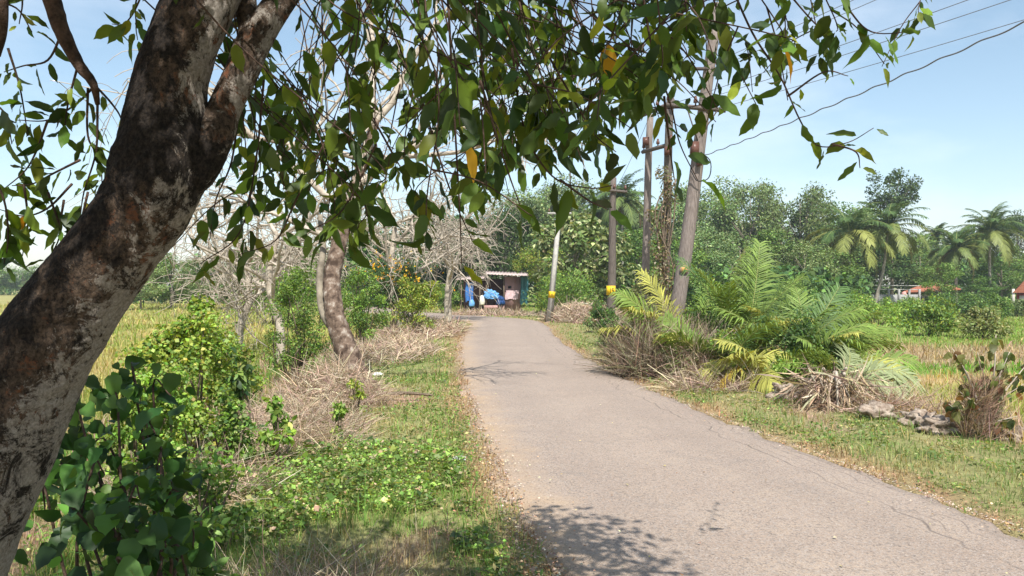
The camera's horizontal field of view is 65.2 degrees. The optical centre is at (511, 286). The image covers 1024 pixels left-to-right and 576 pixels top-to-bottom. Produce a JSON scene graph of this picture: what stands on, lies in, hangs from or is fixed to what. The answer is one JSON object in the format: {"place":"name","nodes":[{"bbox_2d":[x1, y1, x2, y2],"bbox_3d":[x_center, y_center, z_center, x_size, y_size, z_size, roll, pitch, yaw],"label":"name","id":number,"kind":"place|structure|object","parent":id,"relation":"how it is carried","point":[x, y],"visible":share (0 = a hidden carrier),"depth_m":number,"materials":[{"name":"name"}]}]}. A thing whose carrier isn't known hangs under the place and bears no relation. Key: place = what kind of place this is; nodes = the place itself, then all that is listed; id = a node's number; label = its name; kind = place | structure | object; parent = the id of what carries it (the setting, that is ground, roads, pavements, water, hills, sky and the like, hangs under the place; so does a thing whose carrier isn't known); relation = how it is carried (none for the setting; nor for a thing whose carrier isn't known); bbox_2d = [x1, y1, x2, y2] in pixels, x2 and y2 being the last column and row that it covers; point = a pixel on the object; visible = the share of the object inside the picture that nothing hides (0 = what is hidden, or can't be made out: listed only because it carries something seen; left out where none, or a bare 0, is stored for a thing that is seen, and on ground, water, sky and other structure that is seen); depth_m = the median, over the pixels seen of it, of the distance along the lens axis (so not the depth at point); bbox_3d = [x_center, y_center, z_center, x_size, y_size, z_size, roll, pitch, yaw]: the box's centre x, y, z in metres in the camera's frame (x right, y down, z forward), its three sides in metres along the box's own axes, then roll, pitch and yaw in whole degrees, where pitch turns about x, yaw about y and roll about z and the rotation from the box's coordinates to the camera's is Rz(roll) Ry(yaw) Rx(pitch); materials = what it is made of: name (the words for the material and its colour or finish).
{"place":"outdoors","nodes":[
{"label":"outdoors","id":0,"kind":"place"},
{"bbox_2d":[0,301,508,389],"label":"field grass","id":1,"kind":"structure","parent":0,"point":[257,334],"depth_m":33.54,"materials":[{"name":"plant"}]},
{"bbox_2d":[0,287,1023,575],"bbox_3d":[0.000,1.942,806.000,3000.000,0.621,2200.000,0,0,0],"label":"ground","id":2,"kind":"structure","parent":0,"point":[780,435],"depth_m":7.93,"materials":[{"name":"plant"}]},
{"bbox_2d":[14,344,217,575],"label":"broad leaved bush","id":3,"kind":"object","parent":2,"relation":"on","point":[133,546],"visible":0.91,"depth_m":3.42,"materials":[{"name":"green plant"}]},
{"bbox_2d":[95,366,206,503],"bbox_3d":[-2.864,1.242,6.355,0.760,1.219,0.676,0,0,26],"label":"bright bush","id":4,"kind":"object","parent":2,"relation":"on","point":[126,430],"visible":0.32,"depth_m":6.35,"materials":[{"name":"green plant"}]},
{"bbox_2d":[134,266,170,309],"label":"rubber tree","id":5,"kind":"object","parent":2,"relation":"on","point":[159,286],"visible":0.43,"depth_m":62.99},
{"bbox_2d":[107,504,239,575],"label":"bush","id":6,"kind":"object","parent":2,"relation":"on","point":[207,521],"visible":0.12,"depth_m":4.20,"materials":[{"name":"green plant"}]},
{"bbox_2d":[148,252,200,307],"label":"leafy tree","id":7,"kind":"object","parent":2,"relation":"on","point":[166,296],"visible":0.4,"depth_m":65.81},
{"bbox_2d":[113,292,238,461],"bbox_3d":[-3.159,0.971,7.556,1.095,1.831,1.094,0,0,-28],"label":"bright bush","id":8,"kind":"object","parent":2,"relation":"on","point":[165,350],"visible":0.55,"depth_m":7.50,"materials":[{"name":"green plant"}]},
{"bbox_2d":[38,430,332,512],"bbox_3d":[-2.718,1.547,6.923,2.393,0.764,2.501,0,0,0],"label":"dry brush","id":9,"kind":"object","parent":2,"relation":"on","point":[242,480],"visible":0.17,"depth_m":6.78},
{"bbox_2d":[172,258,232,302],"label":"rubber tree","id":10,"kind":"object","parent":2,"relation":"on","point":[194,285],"visible":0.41,"depth_m":61.40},
{"bbox_2d":[174,446,258,550],"bbox_3d":[-2.036,1.448,5.390,0.608,0.741,0.514,0,0,45],"label":"weed clump","id":11,"kind":"object","parent":2,"relation":"on","point":[209,496],"visible":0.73,"depth_m":5.36,"materials":[{"name":"green plant"}]},
{"bbox_2d":[175,314,269,415],"bbox_3d":[-3.793,1.129,10.516,1.280,1.560,1.174,0,0,20],"label":"bright bush","id":12,"kind":"object","parent":2,"relation":"on","point":[256,379],"visible":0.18,"depth_m":10.38,"materials":[{"name":"green plant"}]},
{"bbox_2d":[194,387,258,476],"bbox_3d":[-2.551,1.380,7.186,0.597,0.933,0.464,0,0,0],"label":"bright bush","id":13,"kind":"object","parent":2,"relation":"on","point":[229,418],"visible":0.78,"depth_m":7.15,"materials":[{"name":"green plant"}]},
{"bbox_2d":[219,346,272,443],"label":"leafy sapling","id":14,"kind":"object","parent":2,"relation":"on","point":[241,383],"visible":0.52,"depth_m":8.21,"materials":[{"name":"green plant"}]},
{"bbox_2d":[154,172,364,355],"bbox_3d":[-8.535,-0.844,26.118,7.103,6.988,7.755,0,0,0],"label":"bare tree","id":15,"kind":"object","parent":2,"relation":"on","point":[241,316],"visible":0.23,"depth_m":25.53,"materials":[{"name":"grey plant"}]},
{"bbox_2d":[125,379,400,478],"bbox_3d":[-2.688,1.475,9.037,3.040,0.908,4.026,0,0,0],"label":"dry brush","id":16,"kind":"object","parent":2,"relation":"on","point":[310,411],"visible":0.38,"depth_m":9.02,"materials":[{"name":"plant"}]},
{"bbox_2d":[10,433,521,575],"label":"weeds","id":17,"kind":"object","parent":2,"relation":"on","point":[394,447],"visible":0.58,"depth_m":6.66,"materials":[{"name":"green plant"}]},
{"bbox_2d":[222,256,317,324],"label":"bushy shrub","id":18,"kind":"object","parent":2,"relation":"on","point":[264,302],"visible":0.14,"depth_m":43.55,"materials":[{"name":"green plant"}]},
{"bbox_2d":[257,394,297,476],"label":"leafy sapling","id":19,"kind":"object","parent":2,"relation":"on","point":[274,409],"visible":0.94,"depth_m":7.35,"materials":[{"name":"green plant"}]},
{"bbox_2d":[174,140,407,361],"bbox_3d":[-6.202,-0.774,21.412,7.212,6.293,5.990,0,0,26],"label":"bare tree","id":20,"kind":"object","parent":2,"relation":"on","point":[278,268],"visible":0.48,"depth_m":20.90,"materials":[{"name":"grey plant"}]},
{"bbox_2d":[259,260,332,380],"bbox_3d":[-3.967,0.690,15.034,1.440,2.358,1.256,0,0,0],"label":"bushy shrub","id":21,"kind":"object","parent":2,"relation":"on","point":[287,292],"visible":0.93,"depth_m":14.89,"materials":[{"name":"green plant"}]},
{"bbox_2d":[165,520,451,575],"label":"dry brush","id":22,"kind":"object","parent":2,"relation":"on","point":[356,566],"visible":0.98,"depth_m":4.38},
{"bbox_2d":[51,0,606,400],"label":"leaning tree","id":23,"kind":"object","parent":2,"relation":"on","point":[330,301],"visible":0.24,"depth_m":12.67,"materials":[{"name":"green plant"}]},
{"bbox_2d":[251,343,413,412],"bbox_3d":[-2.551,1.311,11.562,2.272,1.004,2.987,0,0,0],"label":"dry brush","id":24,"kind":"object","parent":2,"relation":"on","point":[336,375],"visible":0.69,"depth_m":11.33,"materials":[{"name":"plant"}]},
{"bbox_2d":[342,264,391,342],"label":"bushy shrub","id":25,"kind":"object","parent":2,"relation":"on","point":[356,320],"visible":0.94,"depth_m":23.82,"materials":[{"name":"green plant"}]},
{"bbox_2d":[306,328,448,367],"bbox_3d":[-3.359,1.487,20.524,3.574,0.838,7.657,0,0,0],"label":"dry brush","id":26,"kind":"object","parent":2,"relation":"on","point":[396,345],"visible":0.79,"depth_m":19.66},
{"bbox_2d":[342,248,454,329],"bbox_3d":[-4.467,0.206,29.613,4.902,3.296,2.760,0,0,0],"label":"flowering bush","id":27,"kind":"object","parent":2,"relation":"on","point":[380,273],"visible":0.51,"depth_m":29.57,"materials":[{"name":"green plant"}]},
{"bbox_2d":[366,228,433,301],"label":"dark tree","id":28,"kind":"object","parent":2,"relation":"on","point":[380,262],"visible":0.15,"depth_m":64.97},
{"bbox_2d":[306,145,504,325],"bbox_3d":[-3.955,-1.717,30.312,8.059,7.595,7.203,0,0,31],"label":"bare tree","id":29,"kind":"object","parent":2,"relation":"on","point":[402,220],"visible":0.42,"depth_m":29.89,"materials":[{"name":"grey plant"}]},
{"bbox_2d":[391,276,441,332],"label":"yellow green bush","id":30,"kind":"object","parent":2,"relation":"on","point":[416,305],"visible":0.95,"depth_m":27.82,"materials":[{"name":"green plant"}]},
{"bbox_2d":[370,312,476,341],"bbox_3d":[-3.251,1.398,29.976,3.854,0.876,10.579,0,0,0],"label":"dry brush","id":31,"kind":"object","parent":2,"relation":"on","point":[443,327],"visible":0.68,"depth_m":27.50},
{"bbox_2d":[397,208,470,306],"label":"dark tree","id":32,"kind":"object","parent":2,"relation":"on","point":[436,269],"visible":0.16,"depth_m":65.41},
{"bbox_2d":[366,176,526,320],"bbox_3d":[-3.380,-1.890,39.894,8.566,7.867,7.818,0,0,-31],"label":"bare tree","id":33,"kind":"object","parent":2,"relation":"on","point":[449,285],"visible":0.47,"depth_m":39.58,"materials":[{"name":"grey plant"}]},
{"bbox_2d":[0,0,934,575],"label":"leaning shade tree","id":34,"kind":"object","parent":2,"relation":"on","point":[126,226],"visible":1,"depth_m":2.53,"materials":[{"name":"green plant"}]},
{"bbox_2d":[455,271,527,311],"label":"roadside shed","id":35,"kind":"structure","parent":2,"relation":"on","point":[504,284],"depth_m":60.88,"materials":[{"name":"pink paint"}]},
{"bbox_2d":[451,303,546,316],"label":"dry brush","id":36,"kind":"object","parent":2,"relation":"on","point":[488,312],"visible":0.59,"depth_m":47.75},
{"bbox_2d":[475,205,541,278],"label":"dark tree","id":37,"kind":"object","parent":2,"relation":"on","point":[509,224],"visible":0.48,"depth_m":64.48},
{"bbox_2d":[0,192,1023,311],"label":"undergrowth","id":38,"kind":"object","parent":2,"relation":"on","point":[818,284],"visible":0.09,"depth_m":64.30,"materials":[{"name":"green plant"}]},
{"bbox_2d":[485,187,551,276],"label":"rubber tree","id":39,"kind":"object","parent":2,"relation":"on","point":[533,201],"visible":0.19,"depth_m":82.72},
{"bbox_2d":[512,246,564,310],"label":"tree","id":40,"kind":"object","parent":2,"relation":"on","point":[524,257],"visible":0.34,"depth_m":56.55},
{"bbox_2d":[546,209,570,322],"bbox_3d":[2.251,-0.965,38.885,1.251,5.868,0.361,0,0,0],"label":"electricity pole","id":41,"kind":"object","parent":2,"relation":"on","point":[551,298],"visible":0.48,"depth_m":38.83,"materials":[{"name":"concrete"}]},
{"bbox_2d":[532,173,595,254],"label":"rubber tree","id":42,"kind":"object","parent":2,"relation":"on","point":[585,191],"visible":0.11,"depth_m":84.64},
{"bbox_2d":[522,268,606,309],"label":"roadside shrub","id":43,"kind":"object","parent":2,"relation":"on","point":[565,290],"visible":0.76,"depth_m":44.72,"materials":[{"name":"green plant"}]},
{"bbox_2d":[527,211,627,305],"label":"broadleaf tree","id":44,"kind":"object","parent":2,"relation":"on","point":[577,235],"visible":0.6,"depth_m":51.08,"materials":[{"name":"plant"}]},
{"bbox_2d":[536,295,630,324],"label":"dry brush","id":45,"kind":"object","parent":2,"relation":"on","point":[565,313],"visible":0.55,"depth_m":38.83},
{"bbox_2d":[582,298,614,331],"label":"roadside shrub","id":46,"kind":"object","parent":2,"relation":"on","point":[594,314],"visible":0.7,"depth_m":29.86,"materials":[{"name":"green plant"}]},
{"bbox_2d":[567,222,640,309],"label":"broadleaf tree","id":47,"kind":"object","parent":2,"relation":"on","point":[621,241],"visible":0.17,"depth_m":54.10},
{"bbox_2d":[606,177,626,312],"bbox_3d":[4.198,-1.199,32.970,1.061,6.587,0.464,0,0,0],"label":"electricity pole","id":48,"kind":"object","parent":2,"relation":"on","point":[613,191],"visible":0.73,"depth_m":32.85,"materials":[{"name":"grey wood"}]},
{"bbox_2d":[588,169,655,262],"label":"coconut palm","id":49,"kind":"object","parent":2,"relation":"on","point":[624,205],"visible":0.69,"depth_m":77.00,"materials":[{"name":"green plant"}]},
{"bbox_2d":[238,342,1023,575],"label":"verge weeds","id":50,"kind":"object","parent":2,"relation":"on","point":[654,382],"visible":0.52,"depth_m":9.05,"materials":[{"name":"green plant"}]},
{"bbox_2d":[618,228,675,295],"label":"leafy tree","id":51,"kind":"object","parent":2,"relation":"on","point":[637,239],"visible":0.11,"depth_m":59.31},
{"bbox_2d":[622,270,675,335],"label":"bushy shrub","id":52,"kind":"object","parent":2,"relation":"on","point":[643,292],"visible":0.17,"depth_m":18.88,"materials":[{"name":"green plant"}]},
{"bbox_2d":[640,97,675,312],"bbox_3d":[4.732,-2.209,26.138,0.527,7.780,2.126,0,0,-15],"label":"twin pole structure","id":53,"kind":"object","parent":2,"relation":"on","point":[647,141],"visible":0.57,"depth_m":26.86,"materials":[{"name":"grey wood"}]},
{"bbox_2d":[644,165,679,314],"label":"climbing vine","id":54,"kind":"object","parent":53,"relation":"attached to","point":[664,248],"visible":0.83,"depth_m":25.09,"materials":[{"name":"green plant"}]},
{"bbox_2d":[565,292,773,381],"bbox_3d":[2.984,0.934,15.737,3.878,1.912,3.847,0,0,0],"label":"dead brush","id":55,"kind":"object","parent":2,"relation":"on","point":[636,355],"visible":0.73,"depth_m":15.11,"materials":[{"name":"plant"}]},
{"bbox_2d":[631,186,709,265],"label":"rubber tree","id":56,"kind":"object","parent":2,"relation":"on","point":[652,225],"visible":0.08,"depth_m":84.57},
{"bbox_2d":[633,237,710,306],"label":"leafy tree","id":57,"kind":"object","parent":2,"relation":"on","point":[697,258],"visible":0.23,"depth_m":56.01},
{"bbox_2d":[593,268,767,345],"bbox_3d":[3.348,0.760,16.163,3.769,2.300,2.813,0,0,-15],"label":"young palm","id":58,"kind":"object","parent":2,"relation":"on","point":[627,303],"visible":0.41,"depth_m":16.02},
{"bbox_2d":[666,2,725,326],"bbox_3d":[4.540,-2.497,19.936,1.640,9.164,0.533,0,0,0],"label":"electricity pole","id":59,"kind":"object","parent":2,"relation":"on","point":[680,286],"visible":0.6,"depth_m":19.85,"materials":[{"name":"concrete"}]},
{"bbox_2d":[705,21,1023,154],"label":"power line","id":60,"kind":"object","parent":59,"relation":"attached to","point":[884,83],"visible":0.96,"depth_m":12.12,"materials":[{"name":"metal"}]},
{"bbox_2d":[652,180,741,269],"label":"rubber tree","id":61,"kind":"object","parent":2,"relation":"on","point":[677,232],"visible":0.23,"depth_m":82.63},
{"bbox_2d":[674,225,741,281],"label":"rubber tree","id":62,"kind":"object","parent":2,"relation":"on","point":[720,243],"visible":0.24,"depth_m":64.86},
{"bbox_2d":[636,347,788,393],"bbox_3d":[3.445,1.438,13.430,2.824,0.847,1.832,0,0,0],"label":"dry brush","id":63,"kind":"object","parent":2,"relation":"on","point":[697,382],"visible":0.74,"depth_m":13.29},
{"bbox_2d":[652,310,792,380],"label":"young palm","id":64,"kind":"object","parent":2,"relation":"on","point":[681,336],"visible":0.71,"depth_m":14.52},
{"bbox_2d":[696,175,757,262],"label":"rubber tree","id":65,"kind":"object","parent":2,"relation":"on","point":[738,195],"visible":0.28,"depth_m":86.72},
{"bbox_2d":[704,328,764,380],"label":"bushy shrub","id":66,"kind":"object","parent":2,"relation":"on","point":[722,335],"visible":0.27,"depth_m":14.50,"materials":[{"name":"green plant"}]},
{"bbox_2d":[705,238,780,296],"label":"rubber tree","id":67,"kind":"object","parent":2,"relation":"on","point":[720,257],"visible":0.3,"depth_m":59.17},
{"bbox_2d":[676,238,821,354],"bbox_3d":[5.003,0.379,16.585,2.797,2.923,3.812,0,0,25],"label":"young palm","id":68,"kind":"object","parent":2,"relation":"on","point":[765,294],"visible":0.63,"depth_m":16.31,"materials":[{"name":"plant"}]},
{"bbox_2d":[708,178,794,264],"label":"rubber tree","id":69,"kind":"object","parent":2,"relation":"on","point":[770,189],"visible":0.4,"depth_m":82.66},
{"bbox_2d":[693,338,838,394],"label":"young palm","id":70,"kind":"object","parent":2,"relation":"on","point":[762,384],"visible":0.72,"depth_m":13.43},
{"bbox_2d":[509,304,1023,392],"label":"field grass","id":71,"kind":"structure","parent":2,"relation":"on","point":[982,349],"depth_m":26.44,"materials":[{"name":"plant"}]},
{"bbox_2d":[737,228,809,288],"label":"leafy tree","id":72,"kind":"object","parent":2,"relation":"on","point":[773,237],"visible":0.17,"depth_m":64.84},
{"bbox_2d":[736,181,819,264],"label":"rubber tree","id":73,"kind":"object","parent":2,"relation":"on","point":[793,218],"visible":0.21,"depth_m":85.69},
{"bbox_2d":[761,356,817,390],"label":"bushy shrub","id":74,"kind":"object","parent":2,"relation":"on","point":[780,372],"visible":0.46,"depth_m":13.15,"materials":[{"name":"green plant"}]},
{"bbox_2d":[758,181,847,262],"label":"rubber tree","id":75,"kind":"object","parent":2,"relation":"on","point":[814,197],"visible":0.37,"depth_m":82.69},
{"bbox_2d":[712,282,894,380],"bbox_3d":[5.665,0.929,15.003,3.866,2.077,2.581,0,0,-18],"label":"young palm","id":76,"kind":"object","parent":2,"relation":"on","point":[842,323],"visible":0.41,"depth_m":15.11,"materials":[{"name":"plant"}]},
{"bbox_2d":[767,238,840,289],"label":"rubber tree","id":77,"kind":"object","parent":2,"relation":"on","point":[818,258],"visible":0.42,"depth_m":63.09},
{"bbox_2d":[761,306,859,380],"bbox_3d":[5.540,1.124,14.852,1.547,1.535,1.435,0,0,-30],"label":"bushy shrub","id":78,"kind":"object","parent":2,"relation":"on","point":[805,332],"visible":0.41,"depth_m":14.72,"materials":[{"name":"green plant"}]},
{"bbox_2d":[743,279,907,361],"bbox_3d":[6.308,0.932,15.952,2.842,2.209,2.463,0,0,-38],"label":"young palm","id":79,"kind":"object","parent":2,"relation":"on","point":[876,343],"visible":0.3,"depth_m":16.02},
{"bbox_2d":[784,195,871,268],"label":"rubber tree","id":80,"kind":"object","parent":2,"relation":"on","point":[851,211],"visible":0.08,"depth_m":85.83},
{"bbox_2d":[797,246,869,293],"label":"leafy tree","id":81,"kind":"object","parent":2,"relation":"on","point":[849,270],"visible":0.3,"depth_m":67.75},
{"bbox_2d":[755,351,915,413],"bbox_3d":[4.625,1.546,11.675,2.110,1.231,1.854,0,0,0],"label":"dead frond heap","id":82,"kind":"object","parent":2,"relation":"on","point":[839,380],"visible":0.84,"depth_m":11.47,"materials":[{"name":"brown plant"}]},
{"bbox_2d":[795,202,902,275],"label":"coconut palm","id":83,"kind":"object","parent":2,"relation":"on","point":[844,241],"visible":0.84,"depth_m":70.73,"materials":[{"name":"green plant"}]},
{"bbox_2d":[772,342,926,401],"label":"young palm","id":84,"kind":"object","parent":2,"relation":"on","point":[887,373],"visible":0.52,"depth_m":12.86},
{"bbox_2d":[790,305,924,384],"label":"young palm","id":85,"kind":"object","parent":2,"relation":"on","point":[894,356],"visible":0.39,"depth_m":14.51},
{"bbox_2d":[858,400,897,419],"bbox_3d":[4.844,1.645,10.588,0.478,0.236,0.500,0,0,34],"label":"rock","id":86,"kind":"object","parent":2,"relation":"on","point":[872,408],"visible":0.8,"depth_m":10.51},
{"bbox_2d":[844,294,912,326],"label":"field shrub","id":87,"kind":"object","parent":2,"relation":"on","point":[890,309],"visible":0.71,"depth_m":41.53,"materials":[{"name":"green plant"}]},
{"bbox_2d":[854,241,922,293],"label":"dark tree","id":88,"kind":"object","parent":2,"relation":"on","point":[898,274],"visible":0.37,"depth_m":86.07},
{"bbox_2d":[865,285,920,304],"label":"house","id":89,"kind":"structure","parent":2,"relation":"on","point":[898,296],"depth_m":74.05,"materials":[{"name":"paint"}]},
{"bbox_2d":[851,201,935,302],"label":"coconut palm","id":90,"kind":"object","parent":2,"relation":"on","point":[888,234],"visible":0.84,"depth_m":71.29,"materials":[{"name":"green plant"}]},
{"bbox_2d":[864,167,923,293],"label":"tall tree","id":91,"kind":"object","parent":2,"relation":"on","point":[886,198],"visible":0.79,"depth_m":93.22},
{"bbox_2d":[793,366,1004,417],"bbox_3d":[5.379,1.540,11.220,2.716,0.880,1.822,0,0,-22],"label":"dry brush","id":92,"kind":"object","parent":2,"relation":"on","point":[900,402],"visible":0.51,"depth_m":11.07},
{"bbox_2d":[881,232,939,288],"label":"leafy tree","id":93,"kind":"object","parent":2,"relation":"on","point":[921,248],"visible":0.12,"depth_m":96.77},
{"bbox_2d":[893,249,949,288],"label":"leafy tree","id":94,"kind":"object","parent":2,"relation":"on","point":[911,277],"visible":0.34,"depth_m":91.11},
{"bbox_2d":[897,293,960,335],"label":"field shrub","id":95,"kind":"object","parent":2,"relation":"on","point":[938,314],"visible":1,"depth_m":33.76,"materials":[{"name":"green plant"}]},
{"bbox_2d":[915,262,964,300],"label":"leafy tree","id":96,"kind":"object","parent":2,"relation":"on","point":[945,287],"visible":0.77,"depth_m":65.74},
{"bbox_2d":[914,414,978,434],"bbox_3d":[5.257,1.665,9.699,0.879,0.205,0.539,0,0,0],"label":"rock","id":97,"kind":"object","parent":2,"relation":"on","point":[940,422],"visible":0.75,"depth_m":9.54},
{"bbox_2d":[925,228,989,298],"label":"coconut palm","id":98,"kind":"object","parent":2,"relation":"on","point":[954,250],"visible":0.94,"depth_m":77.40,"materials":[{"name":"green plant"}]},
{"bbox_2d":[941,290,994,319],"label":"field shrub","id":99,"kind":"object","parent":2,"relation":"on","point":[964,304],"visible":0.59,"depth_m":49.72,"materials":[{"name":"green plant"}]},
{"bbox_2d":[951,275,1004,299],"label":"leafy tree","id":100,"kind":"object","parent":2,"relation":"on","point":[976,281],"visible":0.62,"depth_m":78.96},
{"bbox_2d":[942,336,1023,441],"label":"withered plant","id":101,"kind":"object","parent":2,"relation":"on","point":[988,409],"visible":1,"depth_m":9.14,"materials":[{"name":"brown plant"}]},
{"bbox_2d":[953,305,1014,338],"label":"field shrub","id":102,"kind":"object","parent":2,"relation":"on","point":[986,318],"visible":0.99,"depth_m":32.12,"materials":[{"name":"green plant"}]},
{"bbox_2d":[946,201,1023,293],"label":"coconut palm","id":103,"kind":"object","parent":2,"relation":"on","point":[992,238],"visible":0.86,"depth_m":79.36,"materials":[{"name":"green plant"}]},
{"bbox_2d":[963,256,1023,296],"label":"leafy tree","id":104,"kind":"object","parent":2,"relation":"on","point":[995,270],"visible":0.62,"depth_m":83.64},
{"bbox_2d":[978,292,1014,319],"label":"field shrub","id":105,"kind":"object","parent":2,"relation":"on","point":[1005,303],"visible":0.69,"depth_m":49.73,"materials":[{"name":"green plant"}]},
{"bbox_2d":[0,0,1023,286],"label":"sky","id":106,"kind":"structure","parent":0,"point":[955,122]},
{"bbox_2d":[346,306,1023,575],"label":"road","id":107,"kind":"structure","parent":0,"point":[753,503],"depth_m":6.68,"materials":[{"name":"asphalt"}]},
{"bbox_2d":[383,332,1023,575],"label":"leaf litter","id":108,"kind":"object","parent":107,"relation":"on","point":[565,567],"visible":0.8,"depth_m":6.98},
{"bbox_2d":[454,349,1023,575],"bbox_3d":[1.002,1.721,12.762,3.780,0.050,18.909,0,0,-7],"label":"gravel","id":109,"kind":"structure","parent":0,"point":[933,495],"depth_m":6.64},
{"bbox_2d":[625,372,1023,532],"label":"verge grass","id":110,"kind":"structure","parent":0,"point":[948,456],"depth_m":8.99,"materials":[{"name":"plant"}]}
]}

